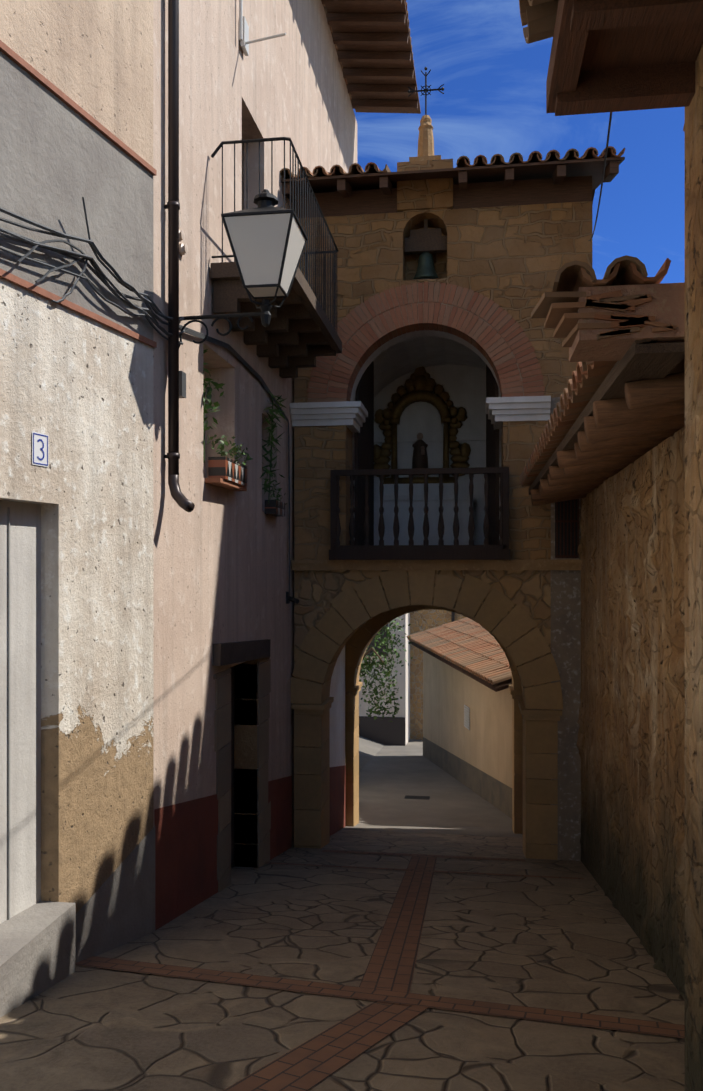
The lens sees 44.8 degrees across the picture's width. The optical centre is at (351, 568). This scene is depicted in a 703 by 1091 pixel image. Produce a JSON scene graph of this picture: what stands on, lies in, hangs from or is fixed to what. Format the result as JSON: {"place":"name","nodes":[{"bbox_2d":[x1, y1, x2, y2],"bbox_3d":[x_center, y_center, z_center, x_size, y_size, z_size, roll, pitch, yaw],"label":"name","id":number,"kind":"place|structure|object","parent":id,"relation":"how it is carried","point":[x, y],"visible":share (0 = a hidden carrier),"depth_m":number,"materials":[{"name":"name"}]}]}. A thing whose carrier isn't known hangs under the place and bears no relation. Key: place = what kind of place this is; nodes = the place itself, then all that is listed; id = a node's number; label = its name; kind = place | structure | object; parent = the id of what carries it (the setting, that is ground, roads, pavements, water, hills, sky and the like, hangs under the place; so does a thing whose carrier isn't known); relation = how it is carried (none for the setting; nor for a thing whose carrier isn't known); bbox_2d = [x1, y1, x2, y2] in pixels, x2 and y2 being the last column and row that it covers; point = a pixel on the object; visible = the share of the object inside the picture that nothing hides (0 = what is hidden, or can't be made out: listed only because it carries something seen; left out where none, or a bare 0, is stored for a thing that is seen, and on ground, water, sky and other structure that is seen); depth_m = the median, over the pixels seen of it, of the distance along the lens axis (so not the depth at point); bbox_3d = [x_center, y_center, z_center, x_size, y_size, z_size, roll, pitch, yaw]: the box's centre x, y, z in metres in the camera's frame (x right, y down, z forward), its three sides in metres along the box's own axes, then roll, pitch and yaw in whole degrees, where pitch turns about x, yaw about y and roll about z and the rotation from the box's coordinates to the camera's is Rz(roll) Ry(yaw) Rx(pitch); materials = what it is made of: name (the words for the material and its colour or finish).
{"place":"outdoors","nodes":[
{"label":"outdoors","id":0,"kind":"place"},
{"bbox_2d":[0,830,684,1090],"bbox_3d":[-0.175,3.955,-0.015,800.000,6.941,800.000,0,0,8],"label":"ground","id":1,"kind":"structure","parent":0,"point":[570,945],"depth_m":5.16,"materials":[{"name":"beige stone"}]},
{"bbox_2d":[0,0,289,1017],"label":"building","id":2,"kind":"structure","parent":1,"relation":"on","point":[78,306],"depth_m":5.53,"materials":[{"name":"beige paint"}]},
{"bbox_2d":[153,0,420,930],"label":"tall building","id":3,"kind":"structure","parent":1,"relation":"on","point":[252,99],"depth_m":8.20,"materials":[{"name":"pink paint"}]},
{"bbox_2d":[223,1001,428,1090],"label":"brick strip","id":4,"kind":"object","parent":1,"relation":"on","point":[312,1062],"visible":1,"depth_m":4.16,"materials":[{"name":"red brick"}]},
{"bbox_2d":[76,956,684,1037],"bbox_3d":[-0.101,2.526,5.101,4.547,0.160,0.220,0,0,16],"label":"brick strip","id":5,"kind":"object","parent":1,"relation":"on","point":[560,1016],"visible":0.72,"depth_m":4.99,"materials":[{"name":"red brick"}]},
{"bbox_2d":[359,856,436,992],"bbox_3d":[0.541,3.034,7.761,0.310,1.037,5.600,0,0,8],"label":"brick strip","id":6,"kind":"object","parent":1,"relation":"on","point":[391,965],"visible":0.84,"depth_m":6.50,"materials":[{"name":"red brick"}]},
{"bbox_2d":[265,862,584,879],"bbox_3d":[0.740,3.335,9.400,3.550,0.018,0.100,0,0,8],"label":"brick strip","id":7,"kind":"object","parent":1,"relation":"on","point":[424,870],"visible":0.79,"depth_m":9.39,"materials":[{"name":"red brick"}]},
{"bbox_2d":[291,570,562,859],"bbox_3d":[1.319,2.367,12.499,3.819,4.753,3.760,0,0,8],"label":"stone archway","id":8,"kind":"object","parent":1,"relation":"on","point":[342,618],"visible":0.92,"depth_m":10.87,"materials":[{"name":"brown stone"}]},
{"bbox_2d":[290,67,591,860],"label":"gatehouse wall","id":9,"kind":"structure","parent":1,"relation":"on","point":[424,404],"depth_m":10.76,"materials":[{"name":"brown stone"}]},
{"bbox_2d":[281,157,624,217],"bbox_3d":[1.464,-4.980,12.453,4.100,0.950,4.650,0,0,8],"label":"roof eave","id":10,"kind":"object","parent":9,"relation":"on","point":[511,184],"depth_m":10.59,"materials":[{"name":"brown wood"}]},
{"bbox_2d":[280,146,624,178],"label":"roof tiles","id":11,"kind":"object","parent":10,"relation":"on","point":[479,160],"visible":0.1,"depth_m":10.17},
{"bbox_2d":[407,617,511,818],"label":"beige house","id":12,"kind":"structure","parent":1,"relation":"on","point":[467,713],"depth_m":18.61,"materials":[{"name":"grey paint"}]},
{"bbox_2d":[519,0,702,1090],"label":"building","id":13,"kind":"structure","parent":1,"relation":"on","point":[616,55],"depth_m":3.27,"materials":[{"name":"brown stone"}]},
{"bbox_2d":[588,112,611,240],"bbox_3d":[1.952,-3.040,6.778,0.011,1.941,7.501,0,0,15],"label":"overhead wire","id":14,"kind":"object","parent":13,"relation":"attached to","point":[609,127],"visible":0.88,"depth_m":5.08,"materials":[{"name":"black rubber"}]},
{"bbox_2d":[576,427,684,998],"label":"rubble wall","id":15,"kind":"structure","parent":1,"relation":"on","point":[630,745],"depth_m":6.59,"materials":[{"name":"brown stone"}]},
{"bbox_2d":[519,255,684,494],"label":"roof tiles","id":16,"kind":"object","parent":15,"relation":"on","point":[557,308],"visible":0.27,"depth_m":3.67,"materials":[{"name":"brown ceramic"}]},
{"bbox_2d":[569,282,684,361],"bbox_3d":[1.185,-1.055,3.689,0.434,0.220,0.380,0,0,8],"label":"roof verge mortar","id":17,"kind":"object","parent":16,"relation":"on","point":[666,304],"visible":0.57,"depth_m":3.51,"materials":[{"name":"brown concrete"}]},
{"bbox_2d":[530,372,684,505],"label":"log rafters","id":18,"kind":"object","parent":15,"relation":"on","point":[639,420],"visible":0.81,"depth_m":5.36,"materials":[{"name":"brown wood"}]},
{"bbox_2d":[359,735,383,770],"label":"sidewalk","id":19,"kind":"structure","parent":0,"point":[369,749],"depth_m":24.93,"materials":[{"name":"concrete"}]},
{"bbox_2d":[359,618,412,721],"bbox_3d":[0.170,2.357,20.608,2.677,5.254,3.093,0,0,-8],"label":"foliage","id":20,"kind":"object","parent":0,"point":[369,664],"visible":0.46,"depth_m":20.27,"materials":[{"name":"green plant"}]},
{"bbox_2d":[359,609,465,745],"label":"end house","id":21,"kind":"structure","parent":0,"point":[386,731],"depth_m":27.15,"materials":[{"name":"white paint"}]},
{"bbox_2d":[340,739,522,837],"bbox_3d":[4.999,6.503,36.217,60.000,4.834,46.800,0,0,8],"label":"street surface","id":22,"kind":"object","parent":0,"point":[391,777],"visible":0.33,"depth_m":16.79,"materials":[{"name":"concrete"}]},
{"bbox_2d":[404,795,429,799],"bbox_3d":[1.316,4.650,17.146,0.500,0.032,0.400,0,0,8],"label":"drain grate","id":23,"kind":"object","parent":22,"relation":"on","point":[417,797],"visible":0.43,"depth_m":17.21,"materials":[{"name":"metal"}]},
{"bbox_2d":[353,0,684,283],"label":"sky","id":24,"kind":"structure","parent":0,"point":[493,100],"materials":[{"name":"blue"}]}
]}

